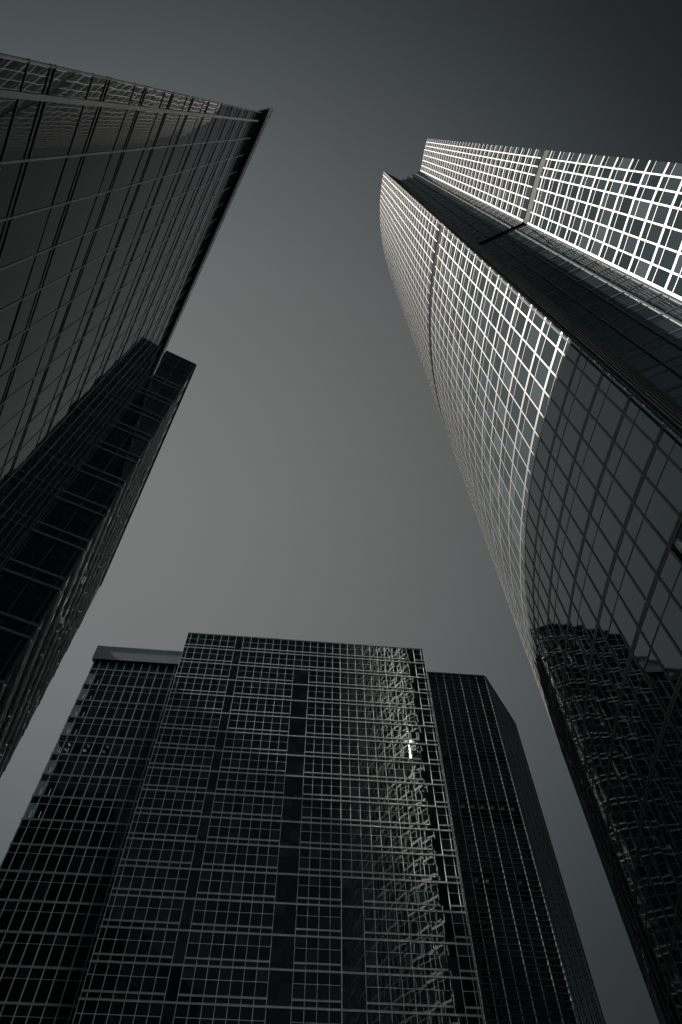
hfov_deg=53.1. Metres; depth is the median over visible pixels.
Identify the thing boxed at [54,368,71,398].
window
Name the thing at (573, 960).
window
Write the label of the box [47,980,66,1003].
window
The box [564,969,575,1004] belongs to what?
window
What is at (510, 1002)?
window
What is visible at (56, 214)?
window
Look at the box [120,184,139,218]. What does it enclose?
window
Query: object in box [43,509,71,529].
window
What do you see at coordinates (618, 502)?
window
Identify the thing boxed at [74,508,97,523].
window
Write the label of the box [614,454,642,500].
window
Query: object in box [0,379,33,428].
window
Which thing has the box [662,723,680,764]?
window
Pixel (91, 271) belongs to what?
window
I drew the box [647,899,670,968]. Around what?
window
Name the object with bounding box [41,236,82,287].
window
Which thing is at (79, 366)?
window
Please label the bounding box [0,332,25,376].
window
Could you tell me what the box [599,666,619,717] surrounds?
window
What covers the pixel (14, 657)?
window
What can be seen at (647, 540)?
window
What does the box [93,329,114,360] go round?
window
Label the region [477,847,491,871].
window
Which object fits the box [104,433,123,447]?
window
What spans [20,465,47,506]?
window
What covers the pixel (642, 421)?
window
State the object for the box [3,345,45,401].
window
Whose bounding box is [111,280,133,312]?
window
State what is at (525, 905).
window
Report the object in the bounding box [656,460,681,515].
window
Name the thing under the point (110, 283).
window
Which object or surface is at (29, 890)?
window
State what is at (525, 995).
window
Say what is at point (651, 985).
window
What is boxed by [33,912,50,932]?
window
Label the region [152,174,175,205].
window
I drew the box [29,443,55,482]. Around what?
window
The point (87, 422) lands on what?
window
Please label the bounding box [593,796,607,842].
window
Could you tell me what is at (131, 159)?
window
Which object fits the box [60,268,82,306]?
window
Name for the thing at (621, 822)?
window
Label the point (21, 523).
window
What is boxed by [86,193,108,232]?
window
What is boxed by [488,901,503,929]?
window
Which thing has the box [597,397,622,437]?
window
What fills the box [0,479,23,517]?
window
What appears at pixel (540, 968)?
window
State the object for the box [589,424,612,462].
window
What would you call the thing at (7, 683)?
window
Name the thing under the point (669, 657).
window
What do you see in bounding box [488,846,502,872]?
window
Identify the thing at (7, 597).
window
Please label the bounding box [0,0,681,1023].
sky
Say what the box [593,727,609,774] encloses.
window
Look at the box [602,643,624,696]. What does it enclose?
window
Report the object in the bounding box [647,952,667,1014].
window
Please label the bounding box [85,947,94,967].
window
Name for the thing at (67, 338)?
window
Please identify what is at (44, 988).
window
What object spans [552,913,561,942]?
window
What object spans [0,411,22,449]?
window
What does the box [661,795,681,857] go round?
window
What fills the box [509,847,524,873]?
window
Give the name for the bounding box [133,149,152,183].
window
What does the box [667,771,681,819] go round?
window
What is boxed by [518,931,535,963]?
window
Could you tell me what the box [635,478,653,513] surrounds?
window
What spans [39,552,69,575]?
window
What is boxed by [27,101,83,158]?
window
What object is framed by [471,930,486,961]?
window
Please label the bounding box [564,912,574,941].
window
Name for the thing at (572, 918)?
window
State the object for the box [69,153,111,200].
window
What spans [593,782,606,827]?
window
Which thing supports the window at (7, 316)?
in the corniced tower at (116, 197)
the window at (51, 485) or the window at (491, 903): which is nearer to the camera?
the window at (51, 485)
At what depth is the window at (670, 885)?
30.79 m
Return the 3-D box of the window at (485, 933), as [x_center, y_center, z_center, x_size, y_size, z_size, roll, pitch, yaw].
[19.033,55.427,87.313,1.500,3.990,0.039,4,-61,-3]
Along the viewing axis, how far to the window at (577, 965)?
91.44 m
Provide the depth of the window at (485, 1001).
80.69 m
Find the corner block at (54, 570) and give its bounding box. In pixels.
[0,350,196,777]
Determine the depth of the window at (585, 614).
39.55 m
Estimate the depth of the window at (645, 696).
31.41 m
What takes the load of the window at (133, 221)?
in the corniced tower at (116, 197)
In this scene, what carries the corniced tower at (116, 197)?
on the ground
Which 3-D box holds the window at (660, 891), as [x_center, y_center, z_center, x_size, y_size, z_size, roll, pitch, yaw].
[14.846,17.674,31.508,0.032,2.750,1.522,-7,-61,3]
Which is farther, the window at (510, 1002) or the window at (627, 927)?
the window at (510, 1002)
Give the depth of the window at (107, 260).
27.19 m
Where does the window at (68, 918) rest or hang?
in the office block at (223, 829)
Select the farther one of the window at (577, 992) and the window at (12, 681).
the window at (577, 992)
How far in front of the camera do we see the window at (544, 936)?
87.56 m
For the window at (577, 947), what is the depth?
96.50 m
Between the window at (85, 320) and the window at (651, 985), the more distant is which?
the window at (651, 985)
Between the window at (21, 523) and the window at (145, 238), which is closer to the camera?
the window at (145, 238)
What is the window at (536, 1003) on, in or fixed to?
in the office block at (223, 829)
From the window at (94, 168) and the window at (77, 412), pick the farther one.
the window at (77, 412)
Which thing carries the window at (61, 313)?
in the corniced tower at (116, 197)
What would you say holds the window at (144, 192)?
in the corniced tower at (116, 197)
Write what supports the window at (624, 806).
in the curved tower at (538, 292)
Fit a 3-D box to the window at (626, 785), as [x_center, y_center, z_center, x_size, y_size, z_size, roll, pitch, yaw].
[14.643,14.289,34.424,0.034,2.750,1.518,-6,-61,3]
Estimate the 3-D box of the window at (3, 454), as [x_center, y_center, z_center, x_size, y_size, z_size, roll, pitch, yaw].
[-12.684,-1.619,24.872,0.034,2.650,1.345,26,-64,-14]
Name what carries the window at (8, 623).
in the corner block at (54, 570)
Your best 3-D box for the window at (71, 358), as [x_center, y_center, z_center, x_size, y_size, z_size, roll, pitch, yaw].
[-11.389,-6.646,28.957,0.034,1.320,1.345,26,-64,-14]
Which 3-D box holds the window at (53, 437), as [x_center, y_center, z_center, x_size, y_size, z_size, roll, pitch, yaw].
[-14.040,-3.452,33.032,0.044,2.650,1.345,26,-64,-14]
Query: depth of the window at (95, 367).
35.41 m
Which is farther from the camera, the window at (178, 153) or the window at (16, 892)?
the window at (16, 892)
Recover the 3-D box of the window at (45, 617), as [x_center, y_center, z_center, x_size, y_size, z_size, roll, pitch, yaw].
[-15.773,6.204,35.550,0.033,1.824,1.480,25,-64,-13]
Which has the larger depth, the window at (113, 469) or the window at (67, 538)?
the window at (113, 469)
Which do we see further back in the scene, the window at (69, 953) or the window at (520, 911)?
the window at (520, 911)
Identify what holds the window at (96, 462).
in the corner block at (54, 570)
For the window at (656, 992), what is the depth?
36.13 m
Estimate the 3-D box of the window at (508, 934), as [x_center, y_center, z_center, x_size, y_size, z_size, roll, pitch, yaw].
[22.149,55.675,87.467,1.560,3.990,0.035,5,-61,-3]
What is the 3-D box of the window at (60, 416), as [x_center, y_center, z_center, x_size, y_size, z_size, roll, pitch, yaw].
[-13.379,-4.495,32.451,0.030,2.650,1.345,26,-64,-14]
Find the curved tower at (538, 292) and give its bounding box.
[380,138,681,1023]
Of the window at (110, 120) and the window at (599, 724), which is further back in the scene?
the window at (599, 724)
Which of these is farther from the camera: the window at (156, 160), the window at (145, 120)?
the window at (156, 160)
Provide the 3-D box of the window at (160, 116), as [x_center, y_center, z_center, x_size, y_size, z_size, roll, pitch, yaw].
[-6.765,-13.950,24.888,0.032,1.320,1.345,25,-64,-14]
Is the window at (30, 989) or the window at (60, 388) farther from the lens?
the window at (30, 989)
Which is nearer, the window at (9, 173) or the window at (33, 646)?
the window at (9, 173)
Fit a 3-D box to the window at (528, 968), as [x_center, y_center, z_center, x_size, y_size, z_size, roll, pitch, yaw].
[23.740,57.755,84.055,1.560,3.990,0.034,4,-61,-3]
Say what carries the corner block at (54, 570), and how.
on the ground
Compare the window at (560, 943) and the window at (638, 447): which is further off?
the window at (560, 943)
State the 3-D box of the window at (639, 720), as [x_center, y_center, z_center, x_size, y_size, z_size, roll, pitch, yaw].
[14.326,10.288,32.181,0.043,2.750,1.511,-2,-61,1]
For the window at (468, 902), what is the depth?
90.58 m
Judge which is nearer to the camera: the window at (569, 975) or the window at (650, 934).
the window at (650, 934)
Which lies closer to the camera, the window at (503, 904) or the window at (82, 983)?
the window at (82, 983)
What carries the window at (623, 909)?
in the curved tower at (538, 292)
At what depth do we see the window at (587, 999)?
88.60 m
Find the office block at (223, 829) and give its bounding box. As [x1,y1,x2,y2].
[0,632,605,1023]
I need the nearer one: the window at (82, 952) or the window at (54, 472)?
the window at (54, 472)
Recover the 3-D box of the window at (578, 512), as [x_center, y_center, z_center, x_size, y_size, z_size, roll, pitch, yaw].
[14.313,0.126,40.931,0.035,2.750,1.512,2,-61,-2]
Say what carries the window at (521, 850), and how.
in the office block at (223, 829)
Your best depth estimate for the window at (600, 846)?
44.20 m
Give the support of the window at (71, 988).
in the office block at (223, 829)
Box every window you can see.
[0,57,27,91]
[0,97,17,160]
[0,162,25,218]
[0,209,50,267]
[0,256,35,309]
[0,301,20,344]
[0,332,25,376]
[0,369,13,403]
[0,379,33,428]
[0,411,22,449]
[0,440,12,469]
[0,456,31,502]
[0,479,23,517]
[0,503,14,530]
[0,525,24,564]
[0,572,27,591]
[0,587,18,612]
[0,617,28,633]
[0,630,20,652]
[0,650,10,671]
[0,655,17,679]
[0,693,8,711]
[1,667,15,696]
[3,99,42,160]
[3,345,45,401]
[4,673,16,698]
[5,427,26,464]
[5,506,31,547]
[7,562,34,576]
[7,943,26,965]
[7,979,26,1002]
[8,594,42,621]
[8,881,26,898]
[8,911,26,930]
[9,430,41,477]
[10,158,66,216]
[11,291,39,337]
[12,487,38,528]
[13,652,24,675]
[15,311,56,365]
[15,400,34,435]
[15,543,47,566]
[18,404,50,451]
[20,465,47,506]
[20,911,38,931]
[20,944,39,964]
[20,979,39,1001]
[21,881,37,899]
[22,63,52,94]
[22,581,51,600]
[24,250,52,296]
[26,369,46,405]
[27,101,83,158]
[27,533,54,550]
[28,275,69,327]
[28,377,60,422]
[28,491,51,528]
[28,637,37,657]
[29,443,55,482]
[32,571,57,585]
[33,603,48,623]
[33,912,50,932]
[33,945,51,966]
[34,980,52,1003]
[36,336,58,374]
[36,473,58,508]
[36,617,45,636]
[37,422,63,461]
[37,525,60,537]
[38,348,71,394]
[39,204,67,251]
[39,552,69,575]
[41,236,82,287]
[43,453,66,489]
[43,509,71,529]
[45,398,72,439]
[46,68,92,98]
[46,913,62,931]
[46,945,64,966]
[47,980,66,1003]
[48,302,70,341]
[49,318,82,363]
[50,435,73,471]
[50,542,75,558]
[53,500,77,515]
[54,156,83,204]
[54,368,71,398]
[55,196,96,244]
[55,374,81,412]
[55,462,74,492]
[58,414,81,450]
[58,913,74,932]
[59,533,81,545]
[59,946,77,967]
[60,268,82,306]
[60,287,93,332]
[61,446,80,477]
[61,981,79,1004]
[64,340,81,371]
[64,349,91,388]
[65,517,91,537]
[66,394,89,429]
[66,480,91,497]
[68,428,87,459]
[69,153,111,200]
[70,105,99,154]
[71,914,87,933]
[72,231,95,270]
[72,256,104,298]
[72,946,89,967]
[73,324,100,363]
[74,311,92,343]
[74,373,97,408]
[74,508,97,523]
[74,981,83,1003]
[75,409,95,441]
[83,350,106,385]
[83,915,99,934]
[84,222,116,264]
[84,297,110,334]
[85,107,126,152]
[85,282,102,313]
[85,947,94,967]
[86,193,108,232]
[86,455,108,470]
[86,488,109,505]
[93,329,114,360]
[94,269,121,306]
[96,251,113,283]
[96,915,103,933]
[97,187,129,227]
[99,152,123,192]
[101,304,124,338]
[102,80,134,104]
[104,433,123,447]
[104,463,125,477]
[105,241,131,277]
[108,218,125,251]
[111,150,143,189]
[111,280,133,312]
[114,110,137,150]
[116,211,143,247]
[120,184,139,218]
[121,255,143,286]
[125,110,157,148]
[128,180,154,215]
[131,229,153,260]
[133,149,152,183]
[141,147,167,181]
[142,202,164,232]
[146,112,164,147]
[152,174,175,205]
[154,113,179,146]
[164,145,186,174]
[176,115,197,144]
[461,870,474,898]
[465,898,480,928]
[467,845,480,871]
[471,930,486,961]
[476,961,492,996]
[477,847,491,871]
[477,899,491,929]
[482,929,497,961]
[482,997,497,1023]
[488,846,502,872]
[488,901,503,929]
[488,962,504,997]
[493,872,508,900]
[494,930,510,962]
[494,997,509,1023]
[499,848,513,872]
[499,900,515,930]
[500,962,517,997]
[503,823,517,847]
[504,874,520,900]
[505,930,522,962]
[507,998,523,1023]
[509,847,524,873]
[511,902,527,930]
[512,963,530,998]
[514,825,529,848]
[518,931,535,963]
[519,998,535,1023]
[520,848,536,873]
[522,901,539,931]
[524,963,543,998]
[526,874,543,901]
[529,933,547,964]
[533,999,549,1022]
[534,902,551,932]
[537,964,556,999]
[541,932,560,964]
[544,884,553,912]
[545,999,562,1022]
[547,906,557,937]
[548,890,557,918]
[550,965,570,1000]
[552,895,561,923]
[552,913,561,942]
[555,936,565,968]
[556,901,566,930]
[556,918,566,949]
[557,872,567,899]
[559,1000,576,1023]
[560,943,570,975]
[561,908,569,934]
[561,925,570,954]
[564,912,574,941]
[564,929,574,959]
[564,948,575,981]
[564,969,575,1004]
[565,898,575,925]
[569,936,578,964]
[569,955,579,986]
[569,975,580,1010]
[570,495,587,532]
[573,925,583,953]
[573,941,582,970]
[573,960,584,993]
[573,981,584,1015]
[575,374,596,409]
[576,472,594,511]
[576,617,592,662]
[577,947,586,975]
[577,965,588,998]
[578,987,589,1021]
[579,597,596,643]
[581,952,592,983]
[581,971,592,1003]
[582,448,601,487]
[582,575,601,619]
[582,992,592,1023]
[586,977,596,1008]
[587,553,606,597]
[587,999,595,1023]
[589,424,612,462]
[590,982,602,1016]
[592,530,614,574]
[592,746,606,793]
[592,762,605,808]
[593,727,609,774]
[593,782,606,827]
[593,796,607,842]
[594,707,611,758]
[595,814,609,859]
[596,686,615,736]
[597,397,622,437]
[597,830,611,873]
[599,505,621,550]
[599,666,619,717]
[600,846,614,888]
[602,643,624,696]
[604,863,617,901]
[606,378,630,410]
[606,480,630,524]
[607,621,630,674]
[613,597,637,649]
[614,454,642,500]
[617,806,636,862]
[617,825,635,880]
[617,843,633,897]
[617,859,633,911]
[618,787,639,842]
[619,572,646,625]
[619,878,635,929]
[620,765,642,826]
[621,894,637,944]
[623,745,646,807]
[623,909,639,956]
[624,425,654,471]
[627,546,656,599]
[627,723,652,784]
[627,927,642,970]
[631,700,658,760]
[634,404,664,442]
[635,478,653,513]
[635,519,667,571]
[637,677,666,739]
[641,607,658,645]
[644,652,675,714]
[645,491,679,544]
[646,448,666,485]
[646,917,668,986]
[646,935,666,998]
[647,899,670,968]
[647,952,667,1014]
[648,881,672,948]
[649,580,668,618]
[649,861,676,933]
[649,970,667,1023]
[650,771,664,810]
[651,985,665,1023]
[652,625,681,689]
[652,839,680,913]
[655,748,671,787]
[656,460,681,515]
[656,818,681,887]
[659,551,680,591]
[661,597,681,651]
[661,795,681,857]
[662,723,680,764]
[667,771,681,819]
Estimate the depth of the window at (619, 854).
37.47 m
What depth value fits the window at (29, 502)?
34.81 m
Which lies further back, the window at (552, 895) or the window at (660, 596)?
the window at (552, 895)
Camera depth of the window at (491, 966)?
83.72 m
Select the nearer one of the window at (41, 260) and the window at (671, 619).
the window at (41, 260)
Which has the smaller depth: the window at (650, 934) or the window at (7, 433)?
the window at (7, 433)
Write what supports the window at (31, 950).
in the office block at (223, 829)
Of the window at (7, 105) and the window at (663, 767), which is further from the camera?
the window at (663, 767)
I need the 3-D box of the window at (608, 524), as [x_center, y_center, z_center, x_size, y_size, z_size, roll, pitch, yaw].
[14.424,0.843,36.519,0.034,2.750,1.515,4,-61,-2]
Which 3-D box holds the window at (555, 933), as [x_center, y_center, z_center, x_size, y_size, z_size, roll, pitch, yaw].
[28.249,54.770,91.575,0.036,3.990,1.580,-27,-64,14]
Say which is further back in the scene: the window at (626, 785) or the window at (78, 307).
the window at (626, 785)
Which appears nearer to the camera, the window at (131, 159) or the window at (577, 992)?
the window at (131, 159)
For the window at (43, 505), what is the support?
in the corniced tower at (116, 197)
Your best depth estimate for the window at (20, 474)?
29.53 m
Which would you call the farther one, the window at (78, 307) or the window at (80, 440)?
the window at (80, 440)
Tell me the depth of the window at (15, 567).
36.90 m
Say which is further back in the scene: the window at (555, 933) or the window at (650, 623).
the window at (555, 933)
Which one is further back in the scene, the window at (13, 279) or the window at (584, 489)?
the window at (584, 489)
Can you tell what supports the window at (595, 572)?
in the curved tower at (538, 292)
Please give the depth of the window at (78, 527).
41.94 m
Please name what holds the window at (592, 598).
in the curved tower at (538, 292)
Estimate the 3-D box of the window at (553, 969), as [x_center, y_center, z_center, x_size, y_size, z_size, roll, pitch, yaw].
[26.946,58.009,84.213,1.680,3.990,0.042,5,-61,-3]
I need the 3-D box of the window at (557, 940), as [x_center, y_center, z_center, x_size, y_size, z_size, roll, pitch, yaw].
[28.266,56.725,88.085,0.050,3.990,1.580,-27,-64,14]
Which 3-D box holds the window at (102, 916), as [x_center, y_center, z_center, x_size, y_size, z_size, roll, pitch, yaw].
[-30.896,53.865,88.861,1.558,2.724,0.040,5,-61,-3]
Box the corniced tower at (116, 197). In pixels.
[0,53,272,570]
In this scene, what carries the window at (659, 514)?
in the curved tower at (538, 292)
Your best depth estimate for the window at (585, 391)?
41.62 m
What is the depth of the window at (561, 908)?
98.38 m
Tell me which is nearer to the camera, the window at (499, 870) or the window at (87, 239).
the window at (87, 239)
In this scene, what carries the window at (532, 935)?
in the office block at (223, 829)
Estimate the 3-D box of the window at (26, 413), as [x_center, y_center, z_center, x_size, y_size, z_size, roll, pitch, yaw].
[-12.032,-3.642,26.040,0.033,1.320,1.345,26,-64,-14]
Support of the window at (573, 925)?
in the office block at (223, 829)
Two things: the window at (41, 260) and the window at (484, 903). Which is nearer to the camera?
the window at (41, 260)
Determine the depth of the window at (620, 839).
36.73 m
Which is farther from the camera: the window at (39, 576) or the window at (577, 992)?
the window at (577, 992)
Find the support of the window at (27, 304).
in the corniced tower at (116, 197)
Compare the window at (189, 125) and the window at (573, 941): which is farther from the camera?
the window at (573, 941)
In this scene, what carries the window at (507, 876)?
in the office block at (223, 829)
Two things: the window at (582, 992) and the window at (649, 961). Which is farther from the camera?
the window at (582, 992)
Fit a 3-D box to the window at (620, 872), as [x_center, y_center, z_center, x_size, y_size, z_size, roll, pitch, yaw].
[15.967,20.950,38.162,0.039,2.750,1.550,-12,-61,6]
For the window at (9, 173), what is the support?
in the corniced tower at (116, 197)
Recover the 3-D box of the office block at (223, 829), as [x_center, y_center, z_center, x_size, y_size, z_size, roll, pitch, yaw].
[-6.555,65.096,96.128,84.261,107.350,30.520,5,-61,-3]
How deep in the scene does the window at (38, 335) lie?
22.52 m
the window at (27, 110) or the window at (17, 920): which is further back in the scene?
the window at (17, 920)
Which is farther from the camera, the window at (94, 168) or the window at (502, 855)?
the window at (502, 855)
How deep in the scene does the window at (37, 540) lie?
39.38 m
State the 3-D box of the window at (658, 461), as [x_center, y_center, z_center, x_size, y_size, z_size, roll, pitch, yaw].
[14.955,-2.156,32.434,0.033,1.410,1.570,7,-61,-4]
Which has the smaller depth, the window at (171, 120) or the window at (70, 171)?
the window at (70, 171)
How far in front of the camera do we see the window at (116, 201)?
24.27 m
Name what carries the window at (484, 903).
in the office block at (223, 829)
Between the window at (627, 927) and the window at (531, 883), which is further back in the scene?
the window at (531, 883)
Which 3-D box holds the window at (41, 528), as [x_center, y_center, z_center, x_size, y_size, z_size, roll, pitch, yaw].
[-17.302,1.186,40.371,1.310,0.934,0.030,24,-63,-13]
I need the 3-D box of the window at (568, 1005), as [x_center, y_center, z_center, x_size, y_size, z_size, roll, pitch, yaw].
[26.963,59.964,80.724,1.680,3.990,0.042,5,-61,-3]
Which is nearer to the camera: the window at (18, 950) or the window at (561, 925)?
the window at (18, 950)
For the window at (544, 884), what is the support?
in the office block at (223, 829)
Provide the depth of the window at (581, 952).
97.00 m
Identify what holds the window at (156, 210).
in the corniced tower at (116, 197)
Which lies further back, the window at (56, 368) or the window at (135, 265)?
the window at (135, 265)
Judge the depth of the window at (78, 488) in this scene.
45.18 m
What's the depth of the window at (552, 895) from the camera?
97.21 m
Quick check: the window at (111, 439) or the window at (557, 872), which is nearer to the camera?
the window at (111, 439)
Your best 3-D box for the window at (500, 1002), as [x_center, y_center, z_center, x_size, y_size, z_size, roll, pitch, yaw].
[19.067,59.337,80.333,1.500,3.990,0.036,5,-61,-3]
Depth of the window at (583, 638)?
40.30 m
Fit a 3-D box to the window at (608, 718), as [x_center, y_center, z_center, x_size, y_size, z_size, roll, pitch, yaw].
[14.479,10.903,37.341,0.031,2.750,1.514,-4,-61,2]
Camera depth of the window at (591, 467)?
39.48 m
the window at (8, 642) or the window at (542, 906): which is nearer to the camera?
the window at (8, 642)
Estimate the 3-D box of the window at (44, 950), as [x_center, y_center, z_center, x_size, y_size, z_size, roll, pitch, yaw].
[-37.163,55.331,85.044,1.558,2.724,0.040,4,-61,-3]
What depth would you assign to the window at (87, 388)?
35.98 m
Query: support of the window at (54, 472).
in the corniced tower at (116, 197)
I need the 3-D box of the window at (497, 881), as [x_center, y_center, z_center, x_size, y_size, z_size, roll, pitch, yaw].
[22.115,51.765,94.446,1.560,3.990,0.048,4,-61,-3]
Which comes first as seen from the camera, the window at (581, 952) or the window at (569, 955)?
the window at (569, 955)
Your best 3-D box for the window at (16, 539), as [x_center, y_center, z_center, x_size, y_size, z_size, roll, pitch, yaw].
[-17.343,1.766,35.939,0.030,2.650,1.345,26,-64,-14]
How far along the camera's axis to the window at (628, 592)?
33.62 m
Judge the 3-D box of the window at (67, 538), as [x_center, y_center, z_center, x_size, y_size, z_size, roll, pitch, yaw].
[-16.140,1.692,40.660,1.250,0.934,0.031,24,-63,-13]
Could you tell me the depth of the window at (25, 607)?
34.89 m
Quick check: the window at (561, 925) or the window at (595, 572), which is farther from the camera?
the window at (561, 925)
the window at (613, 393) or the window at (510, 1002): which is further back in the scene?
the window at (510, 1002)
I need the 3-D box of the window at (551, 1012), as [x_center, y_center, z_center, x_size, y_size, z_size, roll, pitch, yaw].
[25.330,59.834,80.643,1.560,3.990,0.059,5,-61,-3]
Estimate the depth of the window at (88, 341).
30.71 m
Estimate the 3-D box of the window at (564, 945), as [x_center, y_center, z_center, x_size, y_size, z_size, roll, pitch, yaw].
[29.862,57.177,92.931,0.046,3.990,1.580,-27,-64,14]
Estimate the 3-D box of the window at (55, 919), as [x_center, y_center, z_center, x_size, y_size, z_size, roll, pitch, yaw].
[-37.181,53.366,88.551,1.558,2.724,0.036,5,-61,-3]
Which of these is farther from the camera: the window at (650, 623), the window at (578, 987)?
the window at (578, 987)
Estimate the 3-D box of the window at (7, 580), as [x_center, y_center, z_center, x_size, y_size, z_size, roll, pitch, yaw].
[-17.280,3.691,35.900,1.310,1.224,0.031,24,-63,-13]
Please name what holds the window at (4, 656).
in the corner block at (54, 570)
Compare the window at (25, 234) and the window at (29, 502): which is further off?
the window at (29, 502)
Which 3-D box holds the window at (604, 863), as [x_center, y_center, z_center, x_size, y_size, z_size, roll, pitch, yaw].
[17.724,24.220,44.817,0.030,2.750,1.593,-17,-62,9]
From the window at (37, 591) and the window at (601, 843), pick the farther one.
the window at (601, 843)
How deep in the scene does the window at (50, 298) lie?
21.92 m
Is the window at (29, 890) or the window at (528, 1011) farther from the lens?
the window at (29, 890)
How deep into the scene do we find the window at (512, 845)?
101.42 m
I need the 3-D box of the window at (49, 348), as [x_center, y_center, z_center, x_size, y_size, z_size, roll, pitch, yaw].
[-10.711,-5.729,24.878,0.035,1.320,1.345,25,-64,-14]
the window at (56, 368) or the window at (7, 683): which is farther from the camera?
the window at (7, 683)
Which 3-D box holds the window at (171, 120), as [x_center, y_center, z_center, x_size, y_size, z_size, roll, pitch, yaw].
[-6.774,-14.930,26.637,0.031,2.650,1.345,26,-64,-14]
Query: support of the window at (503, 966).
in the office block at (223, 829)
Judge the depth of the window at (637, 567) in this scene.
32.86 m
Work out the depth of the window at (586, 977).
92.71 m
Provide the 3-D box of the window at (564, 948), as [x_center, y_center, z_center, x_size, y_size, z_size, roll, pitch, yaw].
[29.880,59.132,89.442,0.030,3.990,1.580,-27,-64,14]
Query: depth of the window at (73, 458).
42.42 m
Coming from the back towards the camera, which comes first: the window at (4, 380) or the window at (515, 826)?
the window at (515, 826)
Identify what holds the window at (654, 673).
in the curved tower at (538, 292)
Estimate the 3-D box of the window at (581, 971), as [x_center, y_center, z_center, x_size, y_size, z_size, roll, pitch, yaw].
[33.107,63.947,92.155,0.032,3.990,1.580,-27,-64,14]
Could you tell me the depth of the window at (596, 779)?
40.47 m
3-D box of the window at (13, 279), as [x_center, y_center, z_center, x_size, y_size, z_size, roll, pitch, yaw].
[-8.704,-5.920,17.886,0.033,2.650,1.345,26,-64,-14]
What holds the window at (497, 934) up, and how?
in the office block at (223, 829)
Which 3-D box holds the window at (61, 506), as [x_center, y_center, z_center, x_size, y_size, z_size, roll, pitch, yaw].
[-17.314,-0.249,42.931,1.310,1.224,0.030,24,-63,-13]
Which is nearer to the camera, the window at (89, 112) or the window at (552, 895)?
the window at (89, 112)
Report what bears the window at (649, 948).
in the curved tower at (538, 292)
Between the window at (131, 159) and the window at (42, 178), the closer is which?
the window at (42, 178)
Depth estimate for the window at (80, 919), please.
88.80 m
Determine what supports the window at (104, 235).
in the corniced tower at (116, 197)
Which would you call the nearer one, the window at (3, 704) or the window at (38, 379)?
the window at (38, 379)
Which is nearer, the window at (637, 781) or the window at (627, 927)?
the window at (637, 781)
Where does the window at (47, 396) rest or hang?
in the corniced tower at (116, 197)
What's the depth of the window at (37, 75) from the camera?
13.92 m
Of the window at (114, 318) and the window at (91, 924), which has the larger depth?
the window at (91, 924)
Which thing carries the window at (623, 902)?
in the curved tower at (538, 292)
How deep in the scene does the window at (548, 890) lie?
96.32 m
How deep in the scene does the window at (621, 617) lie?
34.38 m
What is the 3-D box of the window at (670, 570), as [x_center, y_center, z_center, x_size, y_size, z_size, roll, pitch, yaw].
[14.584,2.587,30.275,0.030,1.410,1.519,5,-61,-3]
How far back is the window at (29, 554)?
38.13 m
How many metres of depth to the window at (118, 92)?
19.17 m
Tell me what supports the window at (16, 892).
in the office block at (223, 829)
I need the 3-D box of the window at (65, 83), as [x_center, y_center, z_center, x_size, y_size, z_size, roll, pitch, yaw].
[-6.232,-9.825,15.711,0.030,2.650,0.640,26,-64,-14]
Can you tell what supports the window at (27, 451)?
in the corniced tower at (116, 197)
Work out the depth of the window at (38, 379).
25.43 m
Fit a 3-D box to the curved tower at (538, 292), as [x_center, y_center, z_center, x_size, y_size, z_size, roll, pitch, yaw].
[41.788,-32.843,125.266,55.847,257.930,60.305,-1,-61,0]
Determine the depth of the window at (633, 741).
32.95 m
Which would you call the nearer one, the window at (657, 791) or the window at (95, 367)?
the window at (657, 791)
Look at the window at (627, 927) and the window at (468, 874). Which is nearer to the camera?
the window at (627, 927)
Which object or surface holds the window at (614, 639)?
in the curved tower at (538, 292)
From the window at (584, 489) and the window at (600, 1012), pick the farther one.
the window at (600, 1012)
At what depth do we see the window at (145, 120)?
23.13 m
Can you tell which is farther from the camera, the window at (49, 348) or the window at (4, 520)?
the window at (4, 520)
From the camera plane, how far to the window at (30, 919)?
88.46 m
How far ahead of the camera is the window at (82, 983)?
81.92 m
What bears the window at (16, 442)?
in the corniced tower at (116, 197)
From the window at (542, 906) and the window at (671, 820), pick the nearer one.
the window at (671, 820)
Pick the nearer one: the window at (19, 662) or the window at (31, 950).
the window at (19, 662)
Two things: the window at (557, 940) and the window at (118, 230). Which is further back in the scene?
the window at (557, 940)
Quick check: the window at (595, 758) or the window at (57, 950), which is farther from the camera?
the window at (57, 950)
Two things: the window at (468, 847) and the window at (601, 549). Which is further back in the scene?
the window at (468, 847)
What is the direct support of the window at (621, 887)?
in the curved tower at (538, 292)
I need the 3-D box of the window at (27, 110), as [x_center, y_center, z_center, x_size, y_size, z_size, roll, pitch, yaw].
[-6.713,-8.071,14.393,0.033,1.320,1.345,25,-64,-14]
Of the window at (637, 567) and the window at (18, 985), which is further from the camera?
the window at (18, 985)
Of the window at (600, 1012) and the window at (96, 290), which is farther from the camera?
the window at (600, 1012)
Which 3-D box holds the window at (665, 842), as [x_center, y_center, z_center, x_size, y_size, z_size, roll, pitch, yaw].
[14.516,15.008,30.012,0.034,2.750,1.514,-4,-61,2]
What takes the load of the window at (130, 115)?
in the corniced tower at (116, 197)
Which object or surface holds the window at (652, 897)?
in the curved tower at (538, 292)
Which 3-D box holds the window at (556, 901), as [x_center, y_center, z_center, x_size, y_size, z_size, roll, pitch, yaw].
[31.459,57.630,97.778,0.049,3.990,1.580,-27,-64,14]
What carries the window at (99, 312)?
in the corniced tower at (116, 197)
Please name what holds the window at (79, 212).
in the corniced tower at (116, 197)

